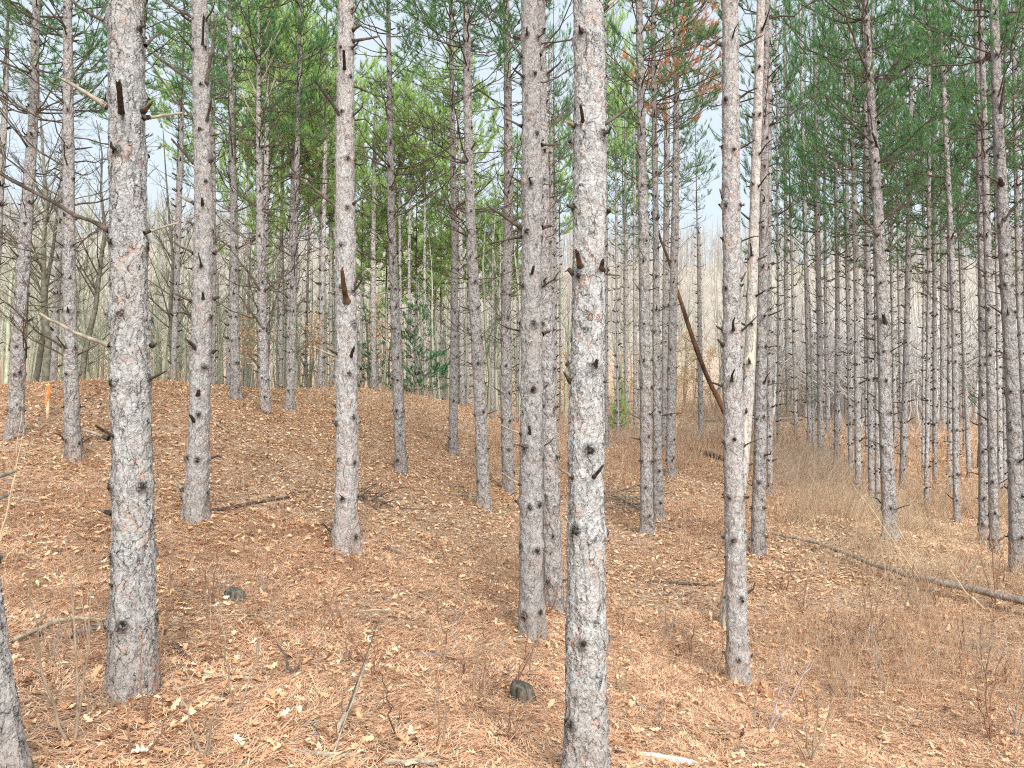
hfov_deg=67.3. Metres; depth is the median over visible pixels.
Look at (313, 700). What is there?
bare shoot
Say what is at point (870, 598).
bare sapling
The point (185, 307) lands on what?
bare tree
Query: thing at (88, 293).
bare tree
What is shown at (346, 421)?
pine tree
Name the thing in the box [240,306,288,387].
young oak
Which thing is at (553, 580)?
pine tree
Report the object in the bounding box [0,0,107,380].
pine tree
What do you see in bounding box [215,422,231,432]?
fallen branch
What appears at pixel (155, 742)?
bare sapling
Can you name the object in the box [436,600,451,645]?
bare shoot
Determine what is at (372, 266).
pine tree
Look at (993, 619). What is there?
bare shoot
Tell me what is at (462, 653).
bare shoot
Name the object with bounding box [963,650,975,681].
bare shoot
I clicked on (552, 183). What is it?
pine tree
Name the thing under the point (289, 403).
pine tree
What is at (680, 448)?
undergrowth further off
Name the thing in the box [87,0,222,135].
pine tree
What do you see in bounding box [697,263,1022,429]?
pale sapling stand
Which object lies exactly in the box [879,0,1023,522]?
pine tree
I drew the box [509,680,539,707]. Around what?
tree stump
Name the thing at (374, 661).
bare shoot
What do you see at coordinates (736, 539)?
pine tree
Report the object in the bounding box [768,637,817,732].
bramble cane
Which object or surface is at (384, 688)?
bare shoot
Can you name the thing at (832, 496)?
dry grass
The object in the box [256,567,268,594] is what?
bare shoot
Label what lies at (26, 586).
bare shoot
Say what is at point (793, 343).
pine tree
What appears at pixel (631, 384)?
young oak
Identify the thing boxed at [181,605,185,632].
bare shoot
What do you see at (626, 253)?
pine tree
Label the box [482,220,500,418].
young pine
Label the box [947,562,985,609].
dry stalk
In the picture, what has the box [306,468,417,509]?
brush pile
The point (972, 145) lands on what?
pine tree
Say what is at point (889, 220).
pine tree
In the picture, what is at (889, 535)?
dry stalk
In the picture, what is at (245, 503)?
fallen branch
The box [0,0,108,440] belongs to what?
pine tree
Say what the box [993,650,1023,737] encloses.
bare shrub
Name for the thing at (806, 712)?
bare shoot
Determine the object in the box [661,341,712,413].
young oak
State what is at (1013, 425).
pine tree
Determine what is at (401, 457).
pine tree
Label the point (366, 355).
fir tree
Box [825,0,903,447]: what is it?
pine tree
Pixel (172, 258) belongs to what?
bare tree
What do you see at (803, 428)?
undergrowth by the hill
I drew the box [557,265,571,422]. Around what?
bare tree
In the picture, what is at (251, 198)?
pine tree
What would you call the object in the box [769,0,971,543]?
pine tree
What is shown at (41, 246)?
bare tree
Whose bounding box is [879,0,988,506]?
pine tree
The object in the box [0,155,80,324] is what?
bare tree
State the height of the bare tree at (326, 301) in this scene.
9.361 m
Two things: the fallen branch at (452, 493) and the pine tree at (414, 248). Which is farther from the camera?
the pine tree at (414, 248)
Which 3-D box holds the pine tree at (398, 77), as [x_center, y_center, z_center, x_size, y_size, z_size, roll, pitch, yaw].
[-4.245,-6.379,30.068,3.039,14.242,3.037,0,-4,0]
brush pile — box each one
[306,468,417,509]
[567,468,688,509]
[654,504,749,531]
[820,597,905,644]
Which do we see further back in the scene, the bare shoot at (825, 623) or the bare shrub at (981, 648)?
the bare shoot at (825, 623)
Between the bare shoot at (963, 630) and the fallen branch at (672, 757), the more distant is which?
the bare shoot at (963, 630)
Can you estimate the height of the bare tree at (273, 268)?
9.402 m
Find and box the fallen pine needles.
[0,482,1023,767]
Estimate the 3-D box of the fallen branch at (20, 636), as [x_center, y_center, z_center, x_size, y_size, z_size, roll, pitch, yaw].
[-3.097,1.626,5.213,0.167,0.102,0.723,-2,-5,27]
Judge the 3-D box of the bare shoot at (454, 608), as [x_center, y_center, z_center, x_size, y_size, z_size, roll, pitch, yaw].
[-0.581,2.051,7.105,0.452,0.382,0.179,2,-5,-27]
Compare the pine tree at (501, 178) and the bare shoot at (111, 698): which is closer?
the bare shoot at (111, 698)
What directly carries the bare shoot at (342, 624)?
on the ground at (442, 527)
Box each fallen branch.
[8,616,104,644]
[63,623,103,641]
[84,538,110,543]
[171,642,200,668]
[202,673,261,680]
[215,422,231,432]
[278,688,444,767]
[303,715,317,746]
[332,618,379,741]
[349,697,379,729]
[382,545,416,561]
[387,640,496,658]
[402,720,436,727]
[424,490,475,496]
[610,682,646,711]
[630,750,700,767]
[648,580,711,585]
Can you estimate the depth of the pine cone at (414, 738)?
4.33 m
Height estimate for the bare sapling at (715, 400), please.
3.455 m
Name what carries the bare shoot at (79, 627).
on the ground at (442, 527)
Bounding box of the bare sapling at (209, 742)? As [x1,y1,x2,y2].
[162,672,224,760]
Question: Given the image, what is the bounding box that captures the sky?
[0,0,1021,269]
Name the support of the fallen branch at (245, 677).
on the ground at (442, 527)
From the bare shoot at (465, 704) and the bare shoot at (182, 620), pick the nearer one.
the bare shoot at (465, 704)
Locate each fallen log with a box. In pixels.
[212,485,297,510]
[688,448,723,460]
[704,417,832,420]
[770,523,1023,604]
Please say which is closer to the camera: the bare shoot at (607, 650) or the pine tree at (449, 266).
the bare shoot at (607, 650)
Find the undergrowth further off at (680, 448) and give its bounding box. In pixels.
[0,354,1023,587]
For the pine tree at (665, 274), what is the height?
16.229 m
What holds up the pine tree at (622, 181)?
on the ground at (442, 527)
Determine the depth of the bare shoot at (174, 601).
5.82 m
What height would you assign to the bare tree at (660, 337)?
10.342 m
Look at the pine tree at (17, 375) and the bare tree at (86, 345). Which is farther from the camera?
the bare tree at (86, 345)
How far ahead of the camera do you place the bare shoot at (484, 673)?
5.44 m
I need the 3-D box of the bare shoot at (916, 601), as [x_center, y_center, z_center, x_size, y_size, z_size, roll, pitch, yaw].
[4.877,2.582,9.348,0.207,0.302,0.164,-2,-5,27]
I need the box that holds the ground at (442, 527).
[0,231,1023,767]
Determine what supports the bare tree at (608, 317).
on the ground at (442, 527)
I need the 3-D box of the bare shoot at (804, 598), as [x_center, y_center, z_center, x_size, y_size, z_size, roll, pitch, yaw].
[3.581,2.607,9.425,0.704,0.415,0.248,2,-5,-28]
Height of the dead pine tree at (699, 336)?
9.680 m
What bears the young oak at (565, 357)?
on the ground at (442, 527)
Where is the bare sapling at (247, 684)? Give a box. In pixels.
[219,586,283,712]
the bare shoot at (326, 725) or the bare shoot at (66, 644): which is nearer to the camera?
the bare shoot at (326, 725)
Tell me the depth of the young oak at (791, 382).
44.04 m
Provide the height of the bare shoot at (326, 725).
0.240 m
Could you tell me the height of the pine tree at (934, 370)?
15.842 m
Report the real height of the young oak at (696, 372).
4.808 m
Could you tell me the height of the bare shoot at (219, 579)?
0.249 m
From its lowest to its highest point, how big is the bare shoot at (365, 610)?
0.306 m
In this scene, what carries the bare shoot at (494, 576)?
on the ground at (442, 527)
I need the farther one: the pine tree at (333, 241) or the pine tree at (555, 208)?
the pine tree at (333, 241)
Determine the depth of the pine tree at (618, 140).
34.38 m
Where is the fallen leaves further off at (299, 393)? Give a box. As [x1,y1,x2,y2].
[0,378,1023,598]
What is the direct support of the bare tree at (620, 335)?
on the ground at (442, 527)
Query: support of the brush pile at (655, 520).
on the ground at (442, 527)
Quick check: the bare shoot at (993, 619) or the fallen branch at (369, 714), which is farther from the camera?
the bare shoot at (993, 619)
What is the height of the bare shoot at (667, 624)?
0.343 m
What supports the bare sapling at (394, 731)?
on the ground at (442, 527)
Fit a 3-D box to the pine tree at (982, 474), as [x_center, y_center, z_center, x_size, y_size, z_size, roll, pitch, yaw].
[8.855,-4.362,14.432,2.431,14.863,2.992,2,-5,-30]
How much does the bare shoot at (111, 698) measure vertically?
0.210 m
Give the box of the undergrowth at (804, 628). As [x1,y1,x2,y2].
[0,414,1023,767]
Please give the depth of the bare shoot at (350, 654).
5.61 m
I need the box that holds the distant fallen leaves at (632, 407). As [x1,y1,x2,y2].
[0,374,996,451]
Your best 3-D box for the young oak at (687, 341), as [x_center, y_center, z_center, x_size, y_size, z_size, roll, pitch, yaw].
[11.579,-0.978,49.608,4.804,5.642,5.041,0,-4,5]
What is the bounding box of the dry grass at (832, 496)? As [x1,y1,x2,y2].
[746,460,1023,733]
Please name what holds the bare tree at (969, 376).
on the ground at (442, 527)
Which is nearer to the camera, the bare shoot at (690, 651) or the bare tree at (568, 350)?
the bare shoot at (690, 651)
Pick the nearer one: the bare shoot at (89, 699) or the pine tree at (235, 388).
the bare shoot at (89, 699)
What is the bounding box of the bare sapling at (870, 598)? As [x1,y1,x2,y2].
[862,550,897,636]
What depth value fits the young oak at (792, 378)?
49.96 m
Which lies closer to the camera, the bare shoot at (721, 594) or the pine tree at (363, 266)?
the bare shoot at (721, 594)
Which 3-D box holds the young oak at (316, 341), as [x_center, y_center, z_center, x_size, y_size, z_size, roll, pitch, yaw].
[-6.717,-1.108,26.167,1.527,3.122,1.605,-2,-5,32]
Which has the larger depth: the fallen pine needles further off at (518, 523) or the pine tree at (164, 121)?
the pine tree at (164, 121)
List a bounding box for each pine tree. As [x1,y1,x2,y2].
[0,0,76,343]
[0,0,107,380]
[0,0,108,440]
[0,0,163,462]
[0,0,182,703]
[0,469,33,767]
[78,23,173,359]
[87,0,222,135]
[144,0,229,524]
[145,0,249,381]
[147,19,218,376]
[149,0,302,400]
[165,0,255,383]
[188,0,337,413]
[208,0,274,385]
[215,41,287,374]
[220,0,326,387]
[234,0,307,375]
[234,0,359,410]
[240,16,318,388]
[245,0,336,388]
[262,32,357,387]
[278,0,395,387]
[278,35,372,386]
[280,27,379,382]
[292,0,462,476]
[300,0,388,557]
[300,108,364,383]
[328,68,415,388]
[332,151,413,387]
[335,193,407,383]
[355,173,433,389]
[361,45,435,362]
[366,57,463,396]
[366,58,456,393]
[367,0,554,511]
[376,170,477,394]
[397,0,516,455]
[402,200,465,395]
[406,179,485,399]
[409,39,503,405]
[417,166,515,404]
[447,0,571,494]
[457,189,521,405]
[466,0,619,614]
[475,126,521,418]
[485,0,560,643]
[501,31,573,393]
[520,0,573,420]
[548,105,573,415]
[555,10,637,446]
[556,45,610,249]
[558,0,643,767]
[603,0,636,437]
[605,0,721,535]
[605,0,752,519]
[607,81,659,416]
[607,83,652,422]
[608,81,662,433]
[615,0,716,452]
[619,0,721,477]
[670,90,721,398]
[677,0,833,557]
[689,0,762,687]
[693,230,705,441]
[709,0,833,497]
[717,0,772,629]
[739,0,827,446]
[748,31,824,433]
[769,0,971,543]
[772,0,810,421]
[772,0,844,445]
[772,0,857,460]
[779,22,843,407]
[780,0,862,434]
[780,1,891,470]
[792,0,943,501]
[797,6,885,428]
[798,0,896,477]
[799,0,947,508]
[801,0,916,494]
[804,293,816,453]
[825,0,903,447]
[830,3,900,452]
[848,1,941,436]
[850,1,971,489]
[851,0,922,442]
[855,4,931,428]
[864,0,968,478]
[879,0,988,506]
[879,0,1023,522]
[882,0,1023,553]
[883,0,956,434]
[885,0,1023,574]
[885,3,975,491]
[897,0,1007,493]
[904,0,975,429]
[918,0,1023,544]
[924,0,1023,464]
[925,1,991,417]
[936,0,993,450]
[938,0,1023,497]
[942,0,1023,491]
[954,0,1022,381]
[955,2,1023,258]
[990,23,1023,323]
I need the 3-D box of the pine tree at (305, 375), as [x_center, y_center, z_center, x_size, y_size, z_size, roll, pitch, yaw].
[-9.719,-7.717,36.515,4.020,19.198,5.032,-2,-4,23]
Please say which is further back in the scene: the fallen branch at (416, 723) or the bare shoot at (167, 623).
the bare shoot at (167, 623)
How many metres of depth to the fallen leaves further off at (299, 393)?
14.50 m
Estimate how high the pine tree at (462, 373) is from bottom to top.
13.972 m
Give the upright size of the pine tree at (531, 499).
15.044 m
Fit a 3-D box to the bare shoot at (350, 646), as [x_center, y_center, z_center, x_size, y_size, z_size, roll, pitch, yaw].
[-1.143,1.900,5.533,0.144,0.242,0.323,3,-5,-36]
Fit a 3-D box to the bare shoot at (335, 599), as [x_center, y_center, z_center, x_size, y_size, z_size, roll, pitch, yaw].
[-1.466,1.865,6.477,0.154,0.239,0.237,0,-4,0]
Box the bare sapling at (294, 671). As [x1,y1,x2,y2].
[276,640,299,677]
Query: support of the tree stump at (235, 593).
on the ground at (442, 527)
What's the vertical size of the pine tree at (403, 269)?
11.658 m
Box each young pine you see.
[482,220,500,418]
[608,361,631,429]
[957,241,977,477]
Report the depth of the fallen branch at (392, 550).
9.21 m
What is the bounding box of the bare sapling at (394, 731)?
[378,675,405,738]
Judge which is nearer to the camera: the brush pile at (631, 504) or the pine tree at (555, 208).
the brush pile at (631, 504)
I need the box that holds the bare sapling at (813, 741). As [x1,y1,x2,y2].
[761,659,845,764]
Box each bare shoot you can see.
[4,577,35,596]
[42,613,59,657]
[54,618,64,647]
[58,622,69,660]
[68,600,94,647]
[85,672,107,716]
[90,673,114,716]
[92,587,109,623]
[103,681,120,717]
[162,599,169,644]
[171,584,182,617]
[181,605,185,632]
[208,568,234,589]
[251,615,273,638]
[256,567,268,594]
[264,580,285,597]
[268,556,287,576]
[300,686,321,709]
[302,617,309,651]
[315,708,339,742]
[320,574,350,618]
[321,618,336,646]
[327,596,343,630]
[331,594,348,616]
[334,671,353,716]
[343,627,367,660]
[345,595,369,630]
[345,639,357,661]
[346,612,356,643]
[349,636,369,662]
[358,592,371,623]
[368,638,384,679]
[379,667,399,713]
[423,586,468,622]
[426,668,437,707]
[436,534,447,567]
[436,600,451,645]
[456,679,472,719]
[459,648,466,676]
[472,640,491,696]
[474,669,482,700]
[480,645,499,698]
[482,615,492,643]
[486,602,496,623]
[487,558,499,589]
[491,697,504,730]
[501,691,528,743]
[516,615,531,662]
[544,588,557,613]
[606,629,613,670]
[611,642,636,690]
[615,609,636,632]
[646,543,654,588]
[657,697,663,729]
[660,609,679,637]
[680,620,696,653]
[696,638,724,675]
[717,582,723,607]
[746,672,757,728]
[754,596,767,642]
[755,565,790,589]
[758,690,782,729]
[789,585,827,613]
[793,678,809,719]
[800,563,813,611]
[819,609,835,641]
[824,611,864,662]
[835,669,853,697]
[860,624,883,683]
[905,585,921,606]
[922,583,936,612]
[925,564,953,603]
[954,611,964,649]
[959,647,964,678]
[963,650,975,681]
[966,594,984,640]
[981,594,1014,624]
[992,653,1013,681]
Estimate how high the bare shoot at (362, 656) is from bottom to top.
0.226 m
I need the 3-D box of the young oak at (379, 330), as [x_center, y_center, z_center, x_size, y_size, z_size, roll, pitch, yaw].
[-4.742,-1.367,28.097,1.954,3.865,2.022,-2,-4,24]
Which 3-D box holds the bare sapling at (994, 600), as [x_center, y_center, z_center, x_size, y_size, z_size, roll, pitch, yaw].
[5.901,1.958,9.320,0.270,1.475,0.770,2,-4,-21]
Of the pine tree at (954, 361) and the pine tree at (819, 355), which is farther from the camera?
the pine tree at (819, 355)
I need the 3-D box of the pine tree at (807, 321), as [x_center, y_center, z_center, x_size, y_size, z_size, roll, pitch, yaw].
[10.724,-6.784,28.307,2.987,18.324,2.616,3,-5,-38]
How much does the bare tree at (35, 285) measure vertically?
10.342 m
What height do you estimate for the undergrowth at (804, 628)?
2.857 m
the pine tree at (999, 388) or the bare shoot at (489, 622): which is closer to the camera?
the bare shoot at (489, 622)
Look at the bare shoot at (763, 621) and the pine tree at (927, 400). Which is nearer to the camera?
the bare shoot at (763, 621)
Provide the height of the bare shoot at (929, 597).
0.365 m
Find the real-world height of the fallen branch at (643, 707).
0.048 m
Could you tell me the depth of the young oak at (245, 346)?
24.24 m
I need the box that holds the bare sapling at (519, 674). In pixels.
[514,634,540,682]
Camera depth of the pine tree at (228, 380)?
29.24 m
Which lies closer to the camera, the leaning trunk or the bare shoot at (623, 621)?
the bare shoot at (623, 621)
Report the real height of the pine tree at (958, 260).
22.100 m
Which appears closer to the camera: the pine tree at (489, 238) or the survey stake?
the survey stake
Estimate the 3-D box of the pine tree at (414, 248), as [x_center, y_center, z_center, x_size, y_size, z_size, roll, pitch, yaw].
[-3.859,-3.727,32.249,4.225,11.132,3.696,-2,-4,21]
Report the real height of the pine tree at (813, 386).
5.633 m
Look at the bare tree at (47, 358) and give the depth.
19.98 m
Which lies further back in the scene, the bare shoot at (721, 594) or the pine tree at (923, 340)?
the pine tree at (923, 340)
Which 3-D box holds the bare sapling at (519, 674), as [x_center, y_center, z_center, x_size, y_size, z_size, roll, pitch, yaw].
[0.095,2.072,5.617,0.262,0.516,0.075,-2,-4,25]
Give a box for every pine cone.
[219,692,227,700]
[408,736,417,744]
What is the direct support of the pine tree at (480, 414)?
on the ground at (442, 527)
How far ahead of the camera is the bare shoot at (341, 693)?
4.49 m
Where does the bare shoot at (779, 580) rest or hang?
on the ground at (442, 527)
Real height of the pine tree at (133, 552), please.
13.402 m
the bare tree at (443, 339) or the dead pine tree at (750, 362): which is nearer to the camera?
the dead pine tree at (750, 362)
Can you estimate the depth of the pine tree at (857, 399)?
19.68 m
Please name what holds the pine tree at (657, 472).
on the ground at (442, 527)
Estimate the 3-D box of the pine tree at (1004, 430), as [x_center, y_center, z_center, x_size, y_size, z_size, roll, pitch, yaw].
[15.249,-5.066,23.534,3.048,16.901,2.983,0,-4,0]
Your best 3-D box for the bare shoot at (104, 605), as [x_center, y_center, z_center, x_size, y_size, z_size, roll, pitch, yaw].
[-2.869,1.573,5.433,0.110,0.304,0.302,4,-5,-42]
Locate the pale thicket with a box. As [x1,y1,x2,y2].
[0,361,1002,439]
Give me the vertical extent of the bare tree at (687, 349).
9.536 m
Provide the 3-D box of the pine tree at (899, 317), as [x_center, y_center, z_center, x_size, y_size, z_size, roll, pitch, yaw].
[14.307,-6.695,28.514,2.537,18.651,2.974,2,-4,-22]
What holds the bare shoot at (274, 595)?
on the ground at (442, 527)
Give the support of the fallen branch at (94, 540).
on the ground at (442, 527)
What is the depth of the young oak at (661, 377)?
44.09 m
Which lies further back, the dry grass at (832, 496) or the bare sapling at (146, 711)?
the dry grass at (832, 496)
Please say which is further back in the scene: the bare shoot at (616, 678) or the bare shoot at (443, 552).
the bare shoot at (443, 552)
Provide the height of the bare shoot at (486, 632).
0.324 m
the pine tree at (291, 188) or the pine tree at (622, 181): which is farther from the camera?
the pine tree at (622, 181)
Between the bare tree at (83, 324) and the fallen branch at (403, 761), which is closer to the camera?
the fallen branch at (403, 761)
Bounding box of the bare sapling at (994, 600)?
[974,489,1020,604]
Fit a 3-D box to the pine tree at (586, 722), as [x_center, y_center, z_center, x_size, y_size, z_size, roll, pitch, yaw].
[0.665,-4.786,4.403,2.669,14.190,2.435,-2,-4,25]
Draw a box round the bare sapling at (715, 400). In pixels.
[705,366,722,422]
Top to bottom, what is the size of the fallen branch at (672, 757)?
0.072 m
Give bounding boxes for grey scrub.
[720,414,872,510]
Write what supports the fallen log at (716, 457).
on the ground at (442, 527)
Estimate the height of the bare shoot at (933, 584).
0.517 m
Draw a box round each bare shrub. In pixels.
[960,617,1013,679]
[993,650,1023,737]
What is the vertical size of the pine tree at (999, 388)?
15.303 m
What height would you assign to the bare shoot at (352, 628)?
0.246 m
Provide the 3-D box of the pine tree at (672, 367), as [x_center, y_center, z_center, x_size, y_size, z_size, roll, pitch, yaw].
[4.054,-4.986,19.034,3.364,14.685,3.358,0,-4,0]
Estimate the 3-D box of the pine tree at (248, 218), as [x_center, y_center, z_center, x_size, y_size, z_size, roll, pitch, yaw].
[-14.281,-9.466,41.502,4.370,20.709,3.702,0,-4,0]
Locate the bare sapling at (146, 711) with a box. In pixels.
[133,532,191,722]
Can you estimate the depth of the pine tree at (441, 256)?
34.13 m
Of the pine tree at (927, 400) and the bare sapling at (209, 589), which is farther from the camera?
the pine tree at (927, 400)
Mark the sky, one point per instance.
(711, 207)
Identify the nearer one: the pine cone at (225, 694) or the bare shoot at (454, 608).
the pine cone at (225, 694)
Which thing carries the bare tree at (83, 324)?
on the ground at (442, 527)
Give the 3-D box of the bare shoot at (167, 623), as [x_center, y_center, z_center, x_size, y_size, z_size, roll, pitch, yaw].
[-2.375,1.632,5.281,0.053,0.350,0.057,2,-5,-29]
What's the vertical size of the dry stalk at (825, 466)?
1.676 m
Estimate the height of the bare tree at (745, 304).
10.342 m
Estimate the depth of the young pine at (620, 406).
37.85 m
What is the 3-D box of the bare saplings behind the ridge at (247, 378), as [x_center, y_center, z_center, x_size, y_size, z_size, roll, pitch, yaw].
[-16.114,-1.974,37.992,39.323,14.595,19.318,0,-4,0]
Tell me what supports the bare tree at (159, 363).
on the ground at (442, 527)
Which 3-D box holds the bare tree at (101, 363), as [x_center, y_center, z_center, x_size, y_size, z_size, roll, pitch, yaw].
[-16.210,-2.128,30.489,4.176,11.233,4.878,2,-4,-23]
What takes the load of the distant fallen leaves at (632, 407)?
on the ground at (442, 527)
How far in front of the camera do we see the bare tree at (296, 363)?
33.19 m
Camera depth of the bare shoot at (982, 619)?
8.26 m
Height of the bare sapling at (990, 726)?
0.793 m
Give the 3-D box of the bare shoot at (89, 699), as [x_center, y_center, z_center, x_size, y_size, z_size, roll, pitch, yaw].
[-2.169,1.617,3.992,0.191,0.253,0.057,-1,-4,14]
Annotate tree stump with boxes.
[223,587,247,603]
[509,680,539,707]
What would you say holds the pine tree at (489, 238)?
on the ground at (442, 527)
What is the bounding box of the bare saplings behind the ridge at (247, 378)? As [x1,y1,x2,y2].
[0,198,570,418]
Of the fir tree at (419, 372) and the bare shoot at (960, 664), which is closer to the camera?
the bare shoot at (960, 664)
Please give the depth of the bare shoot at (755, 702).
6.13 m
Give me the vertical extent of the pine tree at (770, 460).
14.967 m
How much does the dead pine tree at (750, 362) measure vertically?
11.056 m
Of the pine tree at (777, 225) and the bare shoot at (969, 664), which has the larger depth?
the pine tree at (777, 225)
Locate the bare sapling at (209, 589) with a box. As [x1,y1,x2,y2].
[194,537,225,602]
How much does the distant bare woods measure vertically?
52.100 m
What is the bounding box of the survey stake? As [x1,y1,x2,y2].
[45,383,50,414]
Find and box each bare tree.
[0,24,61,274]
[0,79,94,381]
[0,114,107,381]
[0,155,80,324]
[0,180,56,383]
[6,192,105,373]
[16,114,108,380]
[28,169,149,377]
[30,173,109,378]
[32,176,162,370]
[49,202,164,376]
[91,192,190,379]
[96,131,214,380]
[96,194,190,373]
[148,185,227,379]
[149,181,247,379]
[150,200,242,347]
[216,173,279,356]
[219,232,287,358]
[226,225,333,387]
[302,250,390,354]
[420,268,466,397]
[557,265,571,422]
[562,271,621,352]
[608,267,638,404]
[630,263,689,410]
[660,269,706,404]
[683,285,746,407]
[741,273,790,342]
[772,249,811,416]
[853,289,918,387]
[939,307,1002,467]
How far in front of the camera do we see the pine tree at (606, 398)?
25.05 m
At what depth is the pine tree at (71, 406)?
10.79 m
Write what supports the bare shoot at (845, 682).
on the ground at (442, 527)
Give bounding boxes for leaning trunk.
[635,211,722,413]
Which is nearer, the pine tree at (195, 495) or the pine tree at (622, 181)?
the pine tree at (195, 495)
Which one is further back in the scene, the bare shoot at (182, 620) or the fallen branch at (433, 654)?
the fallen branch at (433, 654)
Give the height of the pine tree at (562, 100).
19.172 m
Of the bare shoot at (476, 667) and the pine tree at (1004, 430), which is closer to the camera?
the bare shoot at (476, 667)
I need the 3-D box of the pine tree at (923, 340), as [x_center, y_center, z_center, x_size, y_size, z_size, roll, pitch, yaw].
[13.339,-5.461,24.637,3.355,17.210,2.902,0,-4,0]
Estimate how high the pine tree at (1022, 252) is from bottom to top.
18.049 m
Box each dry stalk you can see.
[0,400,24,540]
[4,536,22,559]
[805,429,851,489]
[851,482,927,590]
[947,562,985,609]
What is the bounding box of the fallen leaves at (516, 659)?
[0,379,1023,767]
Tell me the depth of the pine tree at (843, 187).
34.45 m
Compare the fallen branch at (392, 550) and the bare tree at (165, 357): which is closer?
the fallen branch at (392, 550)
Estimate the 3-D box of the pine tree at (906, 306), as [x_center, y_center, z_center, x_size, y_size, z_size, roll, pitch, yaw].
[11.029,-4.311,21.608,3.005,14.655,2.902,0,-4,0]
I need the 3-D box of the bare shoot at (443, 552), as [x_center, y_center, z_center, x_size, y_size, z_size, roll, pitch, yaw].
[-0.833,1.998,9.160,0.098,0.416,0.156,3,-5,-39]
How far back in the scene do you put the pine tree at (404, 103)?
29.62 m
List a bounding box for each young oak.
[219,312,269,385]
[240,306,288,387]
[296,305,335,386]
[360,293,409,388]
[557,348,569,420]
[608,353,639,409]
[610,354,661,412]
[628,346,694,413]
[661,327,719,405]
[661,334,720,411]
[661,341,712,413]
[680,347,722,410]
[776,355,805,412]
[782,333,804,408]
[916,430,977,513]
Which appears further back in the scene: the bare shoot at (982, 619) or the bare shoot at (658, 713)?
the bare shoot at (982, 619)
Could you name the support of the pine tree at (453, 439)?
on the ground at (442, 527)
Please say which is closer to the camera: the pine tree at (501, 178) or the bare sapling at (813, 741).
the bare sapling at (813, 741)
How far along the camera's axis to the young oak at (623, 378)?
48.30 m
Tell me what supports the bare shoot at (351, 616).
on the ground at (442, 527)
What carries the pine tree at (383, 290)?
on the ground at (442, 527)
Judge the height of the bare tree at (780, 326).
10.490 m
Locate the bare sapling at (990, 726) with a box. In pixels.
[965,646,1010,738]
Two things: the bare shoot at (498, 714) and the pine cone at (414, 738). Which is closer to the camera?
the pine cone at (414, 738)
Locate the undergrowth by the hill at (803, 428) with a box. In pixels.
[0,365,1002,466]
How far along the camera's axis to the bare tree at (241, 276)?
35.02 m
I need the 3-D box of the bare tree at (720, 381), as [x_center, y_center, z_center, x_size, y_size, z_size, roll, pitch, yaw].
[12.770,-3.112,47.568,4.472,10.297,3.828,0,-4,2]
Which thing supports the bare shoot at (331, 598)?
on the ground at (442, 527)
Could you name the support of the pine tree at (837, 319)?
on the ground at (442, 527)
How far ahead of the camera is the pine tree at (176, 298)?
24.39 m
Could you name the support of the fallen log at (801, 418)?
on the ground at (442, 527)
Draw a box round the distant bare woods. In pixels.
[0,182,1022,405]
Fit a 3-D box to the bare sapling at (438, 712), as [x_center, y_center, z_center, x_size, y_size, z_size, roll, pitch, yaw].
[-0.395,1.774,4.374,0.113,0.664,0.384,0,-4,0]
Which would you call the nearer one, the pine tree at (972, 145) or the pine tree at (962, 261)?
the pine tree at (972, 145)
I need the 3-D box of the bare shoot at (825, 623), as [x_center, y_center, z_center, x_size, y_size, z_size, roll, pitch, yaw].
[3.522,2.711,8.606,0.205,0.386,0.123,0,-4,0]
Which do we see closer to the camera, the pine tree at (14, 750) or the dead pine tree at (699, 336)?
the pine tree at (14, 750)
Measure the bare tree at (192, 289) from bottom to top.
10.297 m
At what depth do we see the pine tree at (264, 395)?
16.48 m
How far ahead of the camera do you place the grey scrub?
20.21 m
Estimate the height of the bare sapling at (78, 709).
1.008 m
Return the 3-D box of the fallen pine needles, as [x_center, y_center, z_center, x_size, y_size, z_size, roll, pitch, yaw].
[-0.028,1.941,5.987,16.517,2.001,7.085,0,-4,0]
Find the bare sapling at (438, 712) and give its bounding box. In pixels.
[430,636,450,746]
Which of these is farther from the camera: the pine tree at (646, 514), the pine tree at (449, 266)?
the pine tree at (449, 266)
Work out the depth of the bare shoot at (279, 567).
7.10 m
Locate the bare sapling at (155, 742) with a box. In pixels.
[126,665,183,762]
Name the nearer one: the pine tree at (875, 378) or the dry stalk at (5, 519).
the dry stalk at (5, 519)
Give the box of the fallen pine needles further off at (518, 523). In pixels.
[0,379,1023,630]
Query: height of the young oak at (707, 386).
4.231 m
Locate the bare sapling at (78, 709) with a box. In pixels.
[12,538,118,746]
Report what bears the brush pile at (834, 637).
on the ground at (442, 527)
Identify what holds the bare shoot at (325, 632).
on the ground at (442, 527)
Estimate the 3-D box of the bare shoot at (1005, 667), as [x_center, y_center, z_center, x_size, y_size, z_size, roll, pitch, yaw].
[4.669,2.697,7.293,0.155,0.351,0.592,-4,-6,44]
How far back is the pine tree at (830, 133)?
36.77 m
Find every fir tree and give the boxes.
[357,286,390,389]
[379,280,459,394]
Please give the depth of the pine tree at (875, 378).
16.89 m
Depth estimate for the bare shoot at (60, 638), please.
5.01 m
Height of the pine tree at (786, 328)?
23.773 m
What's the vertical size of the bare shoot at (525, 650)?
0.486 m
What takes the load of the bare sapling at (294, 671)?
on the ground at (442, 527)

